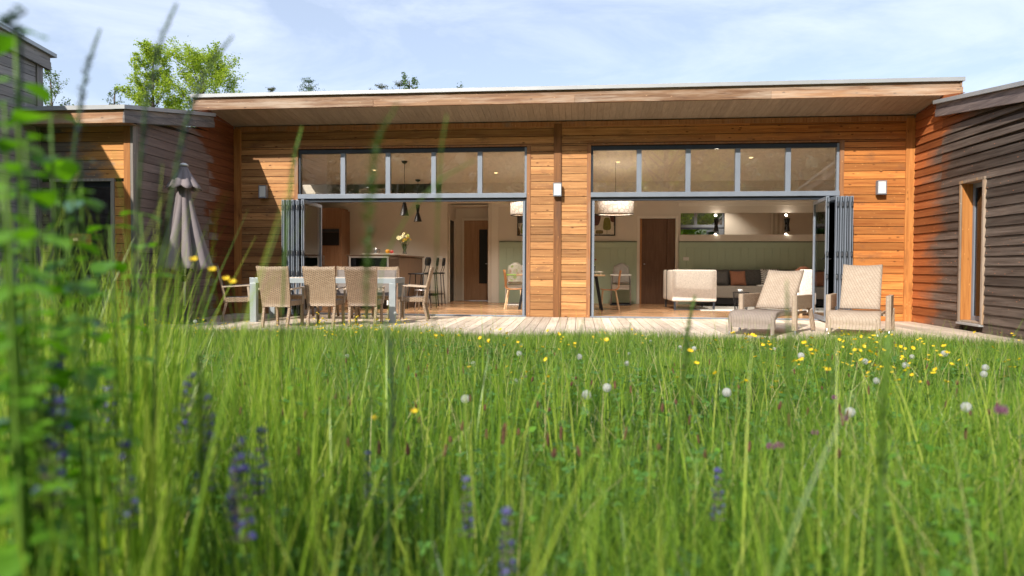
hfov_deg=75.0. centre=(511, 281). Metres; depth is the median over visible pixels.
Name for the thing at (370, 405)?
grass stalk
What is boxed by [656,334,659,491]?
grass stalk
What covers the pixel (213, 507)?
bugle spike
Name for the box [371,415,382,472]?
buttercup
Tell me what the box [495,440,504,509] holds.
leafy plant
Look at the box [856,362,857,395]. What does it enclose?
seed head
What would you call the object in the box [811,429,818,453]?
clover flower
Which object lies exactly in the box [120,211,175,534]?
leafy plant
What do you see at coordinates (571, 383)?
seed head
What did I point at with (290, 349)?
grass stalk
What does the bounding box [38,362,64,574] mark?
bugle spike
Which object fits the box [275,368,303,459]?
leafy plant
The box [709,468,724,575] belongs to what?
bugle spike
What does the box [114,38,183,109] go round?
tree
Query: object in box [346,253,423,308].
kitchen island
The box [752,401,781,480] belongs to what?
seed head
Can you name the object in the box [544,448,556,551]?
seed head
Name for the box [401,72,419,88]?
tree
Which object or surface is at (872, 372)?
buttercup
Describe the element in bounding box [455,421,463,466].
seed head
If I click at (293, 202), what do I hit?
folding door
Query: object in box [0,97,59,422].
leafy plant
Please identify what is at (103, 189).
glazed door
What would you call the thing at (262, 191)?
wall lamp
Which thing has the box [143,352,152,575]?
grass stalk
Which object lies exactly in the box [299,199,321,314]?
folding door
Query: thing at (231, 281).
buttercup
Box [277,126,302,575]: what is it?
grass stalk
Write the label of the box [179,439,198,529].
leafy plant
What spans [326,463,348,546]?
leafy plant
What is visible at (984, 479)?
leafy plant
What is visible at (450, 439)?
seed head
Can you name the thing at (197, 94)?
grass stalk
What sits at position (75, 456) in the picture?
leafy plant
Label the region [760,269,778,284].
cushion
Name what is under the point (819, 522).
grass stalk
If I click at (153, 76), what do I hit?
grass stalk
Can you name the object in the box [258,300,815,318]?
floor
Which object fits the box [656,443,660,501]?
seed head
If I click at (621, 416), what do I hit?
dry stalks
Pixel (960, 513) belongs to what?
leafy plant
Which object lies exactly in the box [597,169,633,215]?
drum lamp
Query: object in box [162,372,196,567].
bugle spike
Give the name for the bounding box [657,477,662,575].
grass stalk
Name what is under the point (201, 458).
grass stalk
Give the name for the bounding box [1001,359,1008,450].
grass stalk
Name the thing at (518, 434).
seed head
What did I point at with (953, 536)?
leafy plant
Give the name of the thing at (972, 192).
window
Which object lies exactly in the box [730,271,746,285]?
cushion
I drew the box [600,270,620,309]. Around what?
plywood chair
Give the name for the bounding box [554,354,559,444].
grass stalk
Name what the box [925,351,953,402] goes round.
buttercup
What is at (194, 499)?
clover leaves
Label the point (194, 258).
buttercup
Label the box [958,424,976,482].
leafy plant
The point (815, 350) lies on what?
buttercup
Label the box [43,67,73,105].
tree
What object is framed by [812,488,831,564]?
leafy plant
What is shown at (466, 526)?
bugle spike
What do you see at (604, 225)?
framed print
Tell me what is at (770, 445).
clover flower
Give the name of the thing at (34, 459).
leafy plant
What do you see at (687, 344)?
grass stalk
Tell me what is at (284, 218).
folding door
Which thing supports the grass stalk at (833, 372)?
on the ground at (537, 497)
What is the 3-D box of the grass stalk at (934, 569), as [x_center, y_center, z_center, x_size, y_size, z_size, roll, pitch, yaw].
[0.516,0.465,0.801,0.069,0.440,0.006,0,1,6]
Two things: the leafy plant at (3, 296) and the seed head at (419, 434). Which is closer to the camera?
the leafy plant at (3, 296)
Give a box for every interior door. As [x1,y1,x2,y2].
[450,220,453,301]
[464,220,487,300]
[639,219,674,303]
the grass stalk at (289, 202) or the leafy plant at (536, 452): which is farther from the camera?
the leafy plant at (536, 452)
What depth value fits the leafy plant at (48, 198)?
0.73 m
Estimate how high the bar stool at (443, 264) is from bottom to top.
1.194 m
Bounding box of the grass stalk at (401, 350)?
[394,320,402,558]
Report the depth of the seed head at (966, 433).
1.93 m
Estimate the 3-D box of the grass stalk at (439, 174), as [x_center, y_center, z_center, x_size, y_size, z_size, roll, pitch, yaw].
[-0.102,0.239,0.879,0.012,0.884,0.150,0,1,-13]
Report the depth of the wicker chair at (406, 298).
11.89 m
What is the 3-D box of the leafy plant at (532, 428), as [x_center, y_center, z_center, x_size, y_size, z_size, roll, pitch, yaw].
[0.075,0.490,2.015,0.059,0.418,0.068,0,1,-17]
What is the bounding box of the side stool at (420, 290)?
[414,289,430,310]
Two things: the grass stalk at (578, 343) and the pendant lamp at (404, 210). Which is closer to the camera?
the grass stalk at (578, 343)
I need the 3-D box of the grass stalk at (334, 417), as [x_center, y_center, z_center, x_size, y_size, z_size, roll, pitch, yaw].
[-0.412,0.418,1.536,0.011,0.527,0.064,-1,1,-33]
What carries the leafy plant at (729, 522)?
on the ground at (537, 497)
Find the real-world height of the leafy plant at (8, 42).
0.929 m
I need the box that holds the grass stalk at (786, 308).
[782,280,789,574]
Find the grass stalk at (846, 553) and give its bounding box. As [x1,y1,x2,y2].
[845,430,848,575]
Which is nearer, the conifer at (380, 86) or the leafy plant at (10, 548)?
the leafy plant at (10, 548)
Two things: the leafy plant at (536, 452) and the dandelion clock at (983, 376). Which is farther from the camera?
the dandelion clock at (983, 376)
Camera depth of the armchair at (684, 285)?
15.20 m
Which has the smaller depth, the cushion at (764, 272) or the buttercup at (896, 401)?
the buttercup at (896, 401)
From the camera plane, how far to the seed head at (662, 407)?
2.26 m
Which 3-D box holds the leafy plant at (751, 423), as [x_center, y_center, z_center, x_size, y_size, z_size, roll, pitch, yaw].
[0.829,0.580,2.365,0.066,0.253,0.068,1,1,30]
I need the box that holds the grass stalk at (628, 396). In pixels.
[624,323,633,491]
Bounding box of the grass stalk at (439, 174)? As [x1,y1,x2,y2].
[431,114,446,575]
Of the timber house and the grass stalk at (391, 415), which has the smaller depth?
the grass stalk at (391, 415)
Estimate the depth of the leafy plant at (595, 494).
1.61 m
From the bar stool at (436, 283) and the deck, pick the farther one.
the bar stool at (436, 283)
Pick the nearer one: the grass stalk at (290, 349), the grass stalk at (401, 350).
the grass stalk at (290, 349)
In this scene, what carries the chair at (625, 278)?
on the floor
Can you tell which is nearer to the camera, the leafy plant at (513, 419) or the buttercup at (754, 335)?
the leafy plant at (513, 419)
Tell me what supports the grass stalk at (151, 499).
on the ground at (537, 497)
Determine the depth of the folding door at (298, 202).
12.98 m
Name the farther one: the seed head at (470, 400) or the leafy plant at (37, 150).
the seed head at (470, 400)
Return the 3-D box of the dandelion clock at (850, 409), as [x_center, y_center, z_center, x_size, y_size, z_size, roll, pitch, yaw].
[1.117,0.565,2.203,0.035,0.298,0.032,0,1,-11]
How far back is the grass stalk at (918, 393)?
2.00 m
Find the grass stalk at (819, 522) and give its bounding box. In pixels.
[818,428,823,575]
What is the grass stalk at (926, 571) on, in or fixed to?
on the ground at (537, 497)
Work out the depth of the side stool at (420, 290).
14.86 m
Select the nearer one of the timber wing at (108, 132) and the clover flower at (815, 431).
the clover flower at (815, 431)
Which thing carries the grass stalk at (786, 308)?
on the ground at (537, 497)
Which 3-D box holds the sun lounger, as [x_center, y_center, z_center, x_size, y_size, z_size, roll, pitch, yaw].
[3.897,0.303,10.084,0.890,0.951,1.462,1,2,42]
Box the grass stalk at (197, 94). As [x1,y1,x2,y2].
[152,34,234,575]
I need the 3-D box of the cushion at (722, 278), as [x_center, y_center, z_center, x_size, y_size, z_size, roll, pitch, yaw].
[5.369,-0.079,17.170,0.380,0.380,0.140,1,-19,12]
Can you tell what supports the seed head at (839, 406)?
on the ground at (537, 497)
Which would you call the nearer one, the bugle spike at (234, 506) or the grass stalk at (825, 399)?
the bugle spike at (234, 506)
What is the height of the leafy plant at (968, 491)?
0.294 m
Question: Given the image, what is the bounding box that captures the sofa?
[695,269,798,303]
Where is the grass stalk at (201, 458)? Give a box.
[195,348,206,575]
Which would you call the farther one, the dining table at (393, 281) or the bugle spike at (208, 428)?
the dining table at (393, 281)
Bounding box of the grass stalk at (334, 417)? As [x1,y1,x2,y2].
[329,353,338,526]
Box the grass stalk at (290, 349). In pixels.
[289,315,299,573]
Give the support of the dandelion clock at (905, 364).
on the ground at (537, 497)
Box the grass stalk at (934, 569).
[914,486,936,575]
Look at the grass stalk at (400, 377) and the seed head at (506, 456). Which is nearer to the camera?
the grass stalk at (400, 377)
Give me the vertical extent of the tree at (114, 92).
8.760 m
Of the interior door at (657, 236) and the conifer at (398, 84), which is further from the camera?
the conifer at (398, 84)
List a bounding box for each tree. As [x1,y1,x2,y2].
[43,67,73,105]
[102,84,124,104]
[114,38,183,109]
[145,34,247,126]
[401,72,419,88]
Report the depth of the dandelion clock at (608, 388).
2.49 m
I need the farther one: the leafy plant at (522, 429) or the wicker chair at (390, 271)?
the wicker chair at (390, 271)
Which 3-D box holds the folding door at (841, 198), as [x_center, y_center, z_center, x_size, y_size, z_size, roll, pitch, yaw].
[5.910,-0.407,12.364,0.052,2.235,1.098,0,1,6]
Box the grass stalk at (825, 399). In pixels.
[821,354,830,457]
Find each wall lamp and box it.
[258,185,267,197]
[553,183,561,195]
[875,180,886,194]
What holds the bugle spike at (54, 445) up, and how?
on the ground at (537, 497)
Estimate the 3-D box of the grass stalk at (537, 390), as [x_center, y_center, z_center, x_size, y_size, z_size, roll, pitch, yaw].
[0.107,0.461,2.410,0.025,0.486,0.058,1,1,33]
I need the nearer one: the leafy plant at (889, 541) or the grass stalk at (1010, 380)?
the leafy plant at (889, 541)
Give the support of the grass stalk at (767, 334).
on the ground at (537, 497)
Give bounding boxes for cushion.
[717,271,727,284]
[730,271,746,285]
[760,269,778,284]
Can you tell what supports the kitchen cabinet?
on the floor
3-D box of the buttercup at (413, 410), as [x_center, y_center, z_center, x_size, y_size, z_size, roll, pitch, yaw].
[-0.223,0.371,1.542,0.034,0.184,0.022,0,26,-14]
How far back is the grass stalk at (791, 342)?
1.07 m
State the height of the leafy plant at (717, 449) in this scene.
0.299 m
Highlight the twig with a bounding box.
[0,3,26,542]
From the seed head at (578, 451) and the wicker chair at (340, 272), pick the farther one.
the wicker chair at (340, 272)
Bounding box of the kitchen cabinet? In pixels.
[322,208,349,301]
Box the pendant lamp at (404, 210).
[400,161,407,215]
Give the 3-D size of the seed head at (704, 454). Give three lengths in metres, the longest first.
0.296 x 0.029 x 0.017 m
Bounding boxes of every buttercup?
[189,257,215,335]
[208,267,232,342]
[222,276,244,346]
[228,279,250,351]
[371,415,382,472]
[410,408,420,468]
[668,349,698,408]
[731,331,748,385]
[750,333,764,371]
[799,341,822,392]
[810,349,817,396]
[825,367,837,429]
[859,358,899,397]
[865,364,880,399]
[889,379,908,417]
[898,367,908,391]
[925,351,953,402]
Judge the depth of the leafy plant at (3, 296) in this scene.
0.71 m
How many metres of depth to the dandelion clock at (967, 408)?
2.29 m
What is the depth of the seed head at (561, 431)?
1.85 m
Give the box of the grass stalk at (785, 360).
[784,333,789,515]
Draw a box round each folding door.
[281,200,286,313]
[286,200,290,309]
[291,200,295,313]
[296,200,300,313]
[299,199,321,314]
[812,196,830,320]
[828,196,838,309]
[838,196,843,308]
[843,196,848,264]
[848,196,853,309]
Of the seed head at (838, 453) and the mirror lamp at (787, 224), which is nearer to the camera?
the seed head at (838, 453)
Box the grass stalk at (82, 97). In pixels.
[59,28,100,565]
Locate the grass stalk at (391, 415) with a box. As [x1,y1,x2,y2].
[384,319,397,575]
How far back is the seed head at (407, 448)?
1.53 m
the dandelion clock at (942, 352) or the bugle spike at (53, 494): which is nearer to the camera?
the bugle spike at (53, 494)
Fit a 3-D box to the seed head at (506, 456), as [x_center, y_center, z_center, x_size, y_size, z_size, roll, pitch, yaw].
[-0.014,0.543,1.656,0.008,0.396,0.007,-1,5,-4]
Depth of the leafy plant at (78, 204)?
0.86 m
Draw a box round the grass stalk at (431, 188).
[369,160,474,575]
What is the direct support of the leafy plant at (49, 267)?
on the ground at (537, 497)
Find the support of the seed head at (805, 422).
on the ground at (537, 497)
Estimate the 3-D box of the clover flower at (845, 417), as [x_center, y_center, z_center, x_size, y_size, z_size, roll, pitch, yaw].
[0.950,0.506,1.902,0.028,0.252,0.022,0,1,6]
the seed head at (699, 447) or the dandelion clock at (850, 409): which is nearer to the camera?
the seed head at (699, 447)
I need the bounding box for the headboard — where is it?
[795,266,810,270]
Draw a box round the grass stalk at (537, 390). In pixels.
[536,344,542,454]
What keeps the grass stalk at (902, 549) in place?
on the ground at (537, 497)
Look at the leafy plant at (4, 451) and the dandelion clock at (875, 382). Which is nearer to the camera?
the leafy plant at (4, 451)
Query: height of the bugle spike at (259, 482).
0.405 m
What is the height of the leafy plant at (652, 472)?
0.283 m
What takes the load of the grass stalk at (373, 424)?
on the ground at (537, 497)
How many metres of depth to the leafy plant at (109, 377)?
1.01 m
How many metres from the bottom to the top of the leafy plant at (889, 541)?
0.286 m
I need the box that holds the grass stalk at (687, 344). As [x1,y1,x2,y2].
[673,295,695,571]
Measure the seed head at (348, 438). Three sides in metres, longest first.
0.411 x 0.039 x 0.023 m
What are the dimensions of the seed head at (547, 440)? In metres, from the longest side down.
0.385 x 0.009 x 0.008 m
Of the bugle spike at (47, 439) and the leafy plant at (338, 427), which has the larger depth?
the leafy plant at (338, 427)
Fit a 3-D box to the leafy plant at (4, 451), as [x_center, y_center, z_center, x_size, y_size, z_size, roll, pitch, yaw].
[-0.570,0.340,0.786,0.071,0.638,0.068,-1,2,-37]
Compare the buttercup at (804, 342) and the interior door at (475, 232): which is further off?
the interior door at (475, 232)
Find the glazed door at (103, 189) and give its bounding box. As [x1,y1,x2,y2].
[49,178,115,323]
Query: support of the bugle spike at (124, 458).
on the ground at (537, 497)
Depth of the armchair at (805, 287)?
13.53 m
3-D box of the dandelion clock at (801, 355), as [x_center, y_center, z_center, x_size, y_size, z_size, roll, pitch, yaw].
[1.474,0.520,3.403,0.033,0.312,0.033,0,1,-16]
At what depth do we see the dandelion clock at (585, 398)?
2.60 m
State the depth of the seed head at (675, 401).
2.20 m
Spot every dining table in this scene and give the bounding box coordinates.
[250,277,404,322]
[516,274,604,310]
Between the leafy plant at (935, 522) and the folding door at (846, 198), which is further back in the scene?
the folding door at (846, 198)
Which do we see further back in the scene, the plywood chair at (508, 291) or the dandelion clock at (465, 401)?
the plywood chair at (508, 291)
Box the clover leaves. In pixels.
[1,335,1023,575]
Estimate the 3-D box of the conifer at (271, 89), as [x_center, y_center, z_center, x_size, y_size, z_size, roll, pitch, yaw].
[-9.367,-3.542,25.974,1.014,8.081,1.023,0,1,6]
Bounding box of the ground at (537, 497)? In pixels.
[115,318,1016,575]
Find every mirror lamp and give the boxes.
[715,218,718,230]
[786,218,789,230]
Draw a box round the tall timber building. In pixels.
[0,24,56,326]
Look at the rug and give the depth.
15.72 m
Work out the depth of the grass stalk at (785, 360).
1.62 m
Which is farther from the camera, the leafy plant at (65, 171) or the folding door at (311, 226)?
the folding door at (311, 226)
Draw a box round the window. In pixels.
[956,176,988,326]
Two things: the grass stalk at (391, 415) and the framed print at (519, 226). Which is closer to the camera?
the grass stalk at (391, 415)
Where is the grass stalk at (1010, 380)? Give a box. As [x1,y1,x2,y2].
[1002,338,1012,510]
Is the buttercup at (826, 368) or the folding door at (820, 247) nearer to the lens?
the buttercup at (826, 368)
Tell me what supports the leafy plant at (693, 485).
on the ground at (537, 497)
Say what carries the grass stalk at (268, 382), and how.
on the ground at (537, 497)
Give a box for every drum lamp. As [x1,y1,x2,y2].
[510,202,522,216]
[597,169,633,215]
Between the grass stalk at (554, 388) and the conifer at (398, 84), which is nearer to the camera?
the grass stalk at (554, 388)
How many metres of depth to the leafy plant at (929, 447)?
1.51 m
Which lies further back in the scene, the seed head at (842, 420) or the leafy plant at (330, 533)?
the seed head at (842, 420)
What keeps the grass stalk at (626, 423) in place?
on the ground at (537, 497)
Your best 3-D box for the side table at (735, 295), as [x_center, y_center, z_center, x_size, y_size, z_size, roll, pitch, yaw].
[4.890,0.457,14.244,0.340,0.460,0.340,0,1,6]
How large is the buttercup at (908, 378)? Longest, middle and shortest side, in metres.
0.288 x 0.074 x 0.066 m
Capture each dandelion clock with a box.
[461,394,468,447]
[582,390,590,433]
[603,383,610,438]
[722,388,730,434]
[798,352,804,393]
[845,407,855,454]
[873,377,879,406]
[902,362,908,386]
[941,350,947,377]
[960,402,971,421]
[980,371,987,397]
[982,364,988,395]
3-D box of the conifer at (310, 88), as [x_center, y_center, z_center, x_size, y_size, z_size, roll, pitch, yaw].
[-7.868,-3.677,25.880,3.209,8.369,3.101,0,1,6]
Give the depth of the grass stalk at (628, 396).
1.89 m
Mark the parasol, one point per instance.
(186, 184)
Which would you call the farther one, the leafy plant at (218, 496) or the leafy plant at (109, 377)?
the leafy plant at (218, 496)
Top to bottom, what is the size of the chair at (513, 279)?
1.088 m
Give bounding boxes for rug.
[689,306,807,311]
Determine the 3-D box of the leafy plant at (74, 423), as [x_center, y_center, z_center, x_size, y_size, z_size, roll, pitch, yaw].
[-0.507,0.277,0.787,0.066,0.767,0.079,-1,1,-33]
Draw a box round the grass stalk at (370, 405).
[354,359,373,574]
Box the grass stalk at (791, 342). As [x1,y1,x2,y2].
[786,326,793,575]
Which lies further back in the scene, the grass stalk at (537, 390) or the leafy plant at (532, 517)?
the grass stalk at (537, 390)
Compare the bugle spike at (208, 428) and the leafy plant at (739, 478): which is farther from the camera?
the leafy plant at (739, 478)
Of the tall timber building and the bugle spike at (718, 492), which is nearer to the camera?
the bugle spike at (718, 492)
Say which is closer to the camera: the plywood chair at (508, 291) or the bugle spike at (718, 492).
the bugle spike at (718, 492)
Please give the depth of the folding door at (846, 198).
11.83 m
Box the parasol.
[155,163,213,324]
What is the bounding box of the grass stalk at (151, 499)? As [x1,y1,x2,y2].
[146,386,159,562]
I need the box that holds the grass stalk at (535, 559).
[529,421,569,575]
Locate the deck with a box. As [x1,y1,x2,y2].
[108,313,1020,343]
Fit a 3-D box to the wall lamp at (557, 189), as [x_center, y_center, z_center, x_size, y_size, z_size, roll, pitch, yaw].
[0.875,-1.764,12.854,0.160,0.255,0.115,0,1,6]
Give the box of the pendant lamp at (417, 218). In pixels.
[414,179,421,221]
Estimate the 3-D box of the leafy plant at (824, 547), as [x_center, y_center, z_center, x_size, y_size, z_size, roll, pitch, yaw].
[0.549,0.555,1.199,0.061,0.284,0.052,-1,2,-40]
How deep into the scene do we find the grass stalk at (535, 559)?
0.62 m
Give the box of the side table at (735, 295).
[733,292,748,309]
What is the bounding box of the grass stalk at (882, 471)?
[871,331,891,575]
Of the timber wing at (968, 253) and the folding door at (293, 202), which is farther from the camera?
the folding door at (293, 202)
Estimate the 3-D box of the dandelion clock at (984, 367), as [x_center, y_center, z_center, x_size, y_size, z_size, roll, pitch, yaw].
[2.558,0.616,3.607,0.039,0.332,0.035,-1,2,-36]
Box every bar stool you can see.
[407,257,431,308]
[419,257,438,306]
[427,258,445,303]
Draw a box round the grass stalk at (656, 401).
[655,366,660,437]
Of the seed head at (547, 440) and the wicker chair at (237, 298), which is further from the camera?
the wicker chair at (237, 298)
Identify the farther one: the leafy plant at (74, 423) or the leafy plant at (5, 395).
the leafy plant at (5, 395)
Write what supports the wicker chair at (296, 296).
on the deck
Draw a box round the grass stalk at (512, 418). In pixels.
[501,367,516,509]
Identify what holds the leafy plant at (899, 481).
on the ground at (537, 497)
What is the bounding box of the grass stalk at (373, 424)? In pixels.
[371,346,374,495]
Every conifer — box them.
[265,87,275,91]
[297,77,324,91]
[370,83,387,89]
[392,80,404,88]
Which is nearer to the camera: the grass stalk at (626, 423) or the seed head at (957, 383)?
the grass stalk at (626, 423)
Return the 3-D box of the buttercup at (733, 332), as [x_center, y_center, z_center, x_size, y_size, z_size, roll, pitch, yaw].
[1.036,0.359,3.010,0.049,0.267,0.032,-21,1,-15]
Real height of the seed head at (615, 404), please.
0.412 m
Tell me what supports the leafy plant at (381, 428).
on the ground at (537, 497)
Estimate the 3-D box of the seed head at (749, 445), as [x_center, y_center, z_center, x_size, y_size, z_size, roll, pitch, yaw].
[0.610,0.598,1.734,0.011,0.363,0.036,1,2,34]
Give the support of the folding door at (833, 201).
in the timber house
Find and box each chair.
[215,266,249,321]
[256,266,304,327]
[279,266,317,317]
[302,266,345,326]
[328,266,362,317]
[344,266,384,325]
[366,266,398,318]
[398,267,433,320]
[503,270,521,308]
[505,263,522,305]
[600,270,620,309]
[610,263,631,305]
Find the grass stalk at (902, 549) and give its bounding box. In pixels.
[886,474,910,575]
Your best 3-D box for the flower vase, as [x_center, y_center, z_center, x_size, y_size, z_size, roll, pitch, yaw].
[-2.572,-0.898,16.025,0.394,0.561,0.387,0,1,6]
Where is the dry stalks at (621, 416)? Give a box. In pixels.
[3,322,1023,575]
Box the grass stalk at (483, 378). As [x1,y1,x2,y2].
[469,370,484,519]
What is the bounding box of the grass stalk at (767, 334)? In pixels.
[756,324,769,541]
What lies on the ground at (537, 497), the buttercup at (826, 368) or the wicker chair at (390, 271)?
the buttercup at (826, 368)
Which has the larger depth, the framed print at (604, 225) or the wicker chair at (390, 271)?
the framed print at (604, 225)
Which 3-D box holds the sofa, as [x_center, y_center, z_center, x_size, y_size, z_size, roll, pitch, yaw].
[6.636,0.146,16.987,3.800,0.870,0.860,0,1,6]
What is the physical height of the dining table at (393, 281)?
0.768 m
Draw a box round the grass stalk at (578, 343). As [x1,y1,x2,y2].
[575,319,584,560]
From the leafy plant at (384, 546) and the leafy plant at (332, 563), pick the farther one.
the leafy plant at (384, 546)
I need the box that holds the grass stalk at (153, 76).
[127,3,177,572]
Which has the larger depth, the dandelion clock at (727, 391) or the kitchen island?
the kitchen island
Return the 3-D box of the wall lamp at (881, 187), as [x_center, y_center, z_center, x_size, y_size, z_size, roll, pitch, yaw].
[6.798,-1.724,12.285,0.160,0.255,0.115,0,1,6]
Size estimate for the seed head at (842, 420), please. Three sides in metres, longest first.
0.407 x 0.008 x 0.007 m
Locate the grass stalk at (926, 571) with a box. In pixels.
[924,481,953,575]
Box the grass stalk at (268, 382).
[266,314,269,489]
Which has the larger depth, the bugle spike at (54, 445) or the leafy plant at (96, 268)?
the leafy plant at (96, 268)
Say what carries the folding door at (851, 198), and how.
in the timber house
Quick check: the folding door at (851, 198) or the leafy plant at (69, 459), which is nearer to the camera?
the leafy plant at (69, 459)
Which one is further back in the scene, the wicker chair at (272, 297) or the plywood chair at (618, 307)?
the plywood chair at (618, 307)
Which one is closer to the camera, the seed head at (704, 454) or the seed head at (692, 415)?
the seed head at (704, 454)
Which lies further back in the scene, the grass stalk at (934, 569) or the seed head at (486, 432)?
the seed head at (486, 432)
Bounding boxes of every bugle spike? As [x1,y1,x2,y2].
[29,395,73,575]
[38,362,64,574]
[45,333,71,573]
[100,378,119,569]
[112,440,140,575]
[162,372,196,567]
[188,412,219,575]
[202,394,217,575]
[222,444,244,575]
[225,438,257,575]
[249,427,271,566]
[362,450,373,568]
[459,476,474,556]
[497,507,516,575]
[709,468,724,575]
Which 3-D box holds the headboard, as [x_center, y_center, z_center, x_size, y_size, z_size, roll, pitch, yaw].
[6.899,-0.237,15.786,0.440,0.230,0.044,0,1,6]
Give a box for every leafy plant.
[0,28,50,575]
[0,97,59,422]
[0,114,110,575]
[0,133,102,575]
[0,162,44,537]
[0,168,75,575]
[0,239,74,575]
[0,260,30,461]
[0,298,53,572]
[0,299,64,562]
[0,320,76,575]
[1,201,82,575]
[2,360,92,575]
[7,338,59,544]
[18,271,102,575]
[44,217,107,575]
[45,189,114,575]
[51,312,88,575]
[61,298,141,575]
[63,158,105,575]
[66,331,121,575]
[87,225,153,574]
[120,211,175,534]
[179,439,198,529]
[181,507,207,574]
[205,464,225,538]
[253,456,272,548]
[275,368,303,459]
[319,501,348,575]
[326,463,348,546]
[329,523,355,575]
[333,407,345,458]
[363,368,384,449]
[377,512,403,575]
[384,487,412,575]
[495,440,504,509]
[507,402,519,437]
[517,417,528,456]
[524,487,548,570]
[527,375,547,441]
[527,430,544,495]
[591,454,617,535]
[638,452,657,526]
[650,392,665,426]
[678,459,705,574]
[707,428,723,522]
[718,496,738,568]
[728,464,744,514]
[739,410,755,457]
[804,514,833,574]
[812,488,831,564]
[856,509,892,569]
[875,451,920,573]
[910,420,940,545]
[917,494,973,575]
[929,520,956,571]
[931,447,957,548]
[942,444,966,492]
[947,488,974,575]
[952,472,986,549]
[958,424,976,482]
[960,503,983,575]
[962,450,1003,571]
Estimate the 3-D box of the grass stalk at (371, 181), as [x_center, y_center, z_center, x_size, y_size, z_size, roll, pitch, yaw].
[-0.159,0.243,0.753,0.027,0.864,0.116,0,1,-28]
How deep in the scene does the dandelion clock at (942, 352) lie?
3.90 m
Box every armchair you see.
[663,270,716,309]
[785,270,811,315]
[825,264,894,335]
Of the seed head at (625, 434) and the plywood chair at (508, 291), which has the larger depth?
the plywood chair at (508, 291)
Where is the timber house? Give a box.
[190,77,965,321]
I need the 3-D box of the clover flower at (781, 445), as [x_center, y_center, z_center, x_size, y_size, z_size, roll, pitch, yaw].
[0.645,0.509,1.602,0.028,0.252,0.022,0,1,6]
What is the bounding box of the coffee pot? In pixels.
[373,248,379,253]
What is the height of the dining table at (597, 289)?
0.816 m
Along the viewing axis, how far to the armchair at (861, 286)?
10.22 m
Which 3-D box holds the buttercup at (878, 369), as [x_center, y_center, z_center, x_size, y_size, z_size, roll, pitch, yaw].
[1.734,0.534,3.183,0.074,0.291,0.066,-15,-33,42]
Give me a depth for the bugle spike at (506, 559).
0.85 m
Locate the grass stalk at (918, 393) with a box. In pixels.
[914,346,921,481]
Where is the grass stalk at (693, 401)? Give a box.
[692,371,696,472]
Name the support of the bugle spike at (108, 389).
on the ground at (537, 497)
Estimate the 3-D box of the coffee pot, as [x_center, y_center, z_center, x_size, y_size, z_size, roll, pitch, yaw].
[-3.100,-0.697,15.227,0.143,0.135,0.128,-1,2,-36]
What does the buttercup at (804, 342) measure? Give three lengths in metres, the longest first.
0.274 x 0.070 x 0.063 m
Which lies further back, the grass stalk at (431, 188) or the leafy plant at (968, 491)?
the leafy plant at (968, 491)
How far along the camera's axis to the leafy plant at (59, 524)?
0.71 m
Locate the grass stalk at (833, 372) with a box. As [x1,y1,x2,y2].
[823,367,834,464]
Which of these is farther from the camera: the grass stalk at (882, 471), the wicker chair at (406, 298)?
the wicker chair at (406, 298)
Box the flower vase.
[397,232,410,253]
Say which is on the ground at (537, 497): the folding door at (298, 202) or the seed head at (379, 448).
the seed head at (379, 448)
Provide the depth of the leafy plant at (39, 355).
0.86 m
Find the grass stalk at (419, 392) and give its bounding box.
[419,357,421,442]
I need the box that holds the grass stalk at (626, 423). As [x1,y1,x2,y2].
[625,342,632,534]
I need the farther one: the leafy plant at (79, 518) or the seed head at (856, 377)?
the seed head at (856, 377)
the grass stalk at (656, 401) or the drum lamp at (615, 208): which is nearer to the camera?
the grass stalk at (656, 401)
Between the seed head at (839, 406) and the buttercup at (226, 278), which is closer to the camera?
the buttercup at (226, 278)
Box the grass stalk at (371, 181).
[359,102,398,575]
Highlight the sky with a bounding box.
[0,0,1023,126]
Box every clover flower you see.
[766,442,774,482]
[775,441,783,504]
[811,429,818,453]
[831,395,837,423]
[840,415,847,475]
[994,403,1008,546]
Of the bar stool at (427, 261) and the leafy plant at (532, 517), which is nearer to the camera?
the leafy plant at (532, 517)
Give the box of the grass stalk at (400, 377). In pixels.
[383,358,401,575]
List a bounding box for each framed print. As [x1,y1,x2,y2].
[517,217,522,235]
[594,214,614,235]
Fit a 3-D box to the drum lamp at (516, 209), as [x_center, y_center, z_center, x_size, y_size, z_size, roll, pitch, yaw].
[0.370,-2.095,15.300,0.810,1.174,0.812,0,1,6]
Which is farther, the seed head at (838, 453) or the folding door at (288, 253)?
the folding door at (288, 253)
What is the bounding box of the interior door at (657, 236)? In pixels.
[639,219,674,303]
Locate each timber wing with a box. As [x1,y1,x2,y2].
[22,104,233,324]
[912,80,1023,339]
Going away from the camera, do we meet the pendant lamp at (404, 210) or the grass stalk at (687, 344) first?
the grass stalk at (687, 344)
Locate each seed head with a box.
[288,410,307,513]
[347,437,360,497]
[377,440,380,553]
[405,442,418,555]
[417,417,420,464]
[434,444,446,501]
[448,436,455,512]
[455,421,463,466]
[469,394,476,449]
[485,429,487,500]
[501,428,504,506]
[505,423,507,505]
[516,428,519,469]
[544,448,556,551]
[546,432,549,520]
[554,381,572,446]
[559,425,562,489]
[576,445,612,556]
[603,427,626,535]
[614,381,615,456]
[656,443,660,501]
[660,403,663,459]
[674,399,690,474]
[678,413,690,497]
[692,396,693,439]
[697,434,709,506]
[703,450,711,536]
[746,441,750,477]
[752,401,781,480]
[801,407,808,448]
[832,448,840,520]
[838,403,843,454]
[840,412,849,480]
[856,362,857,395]
[948,380,958,436]
[962,427,967,482]

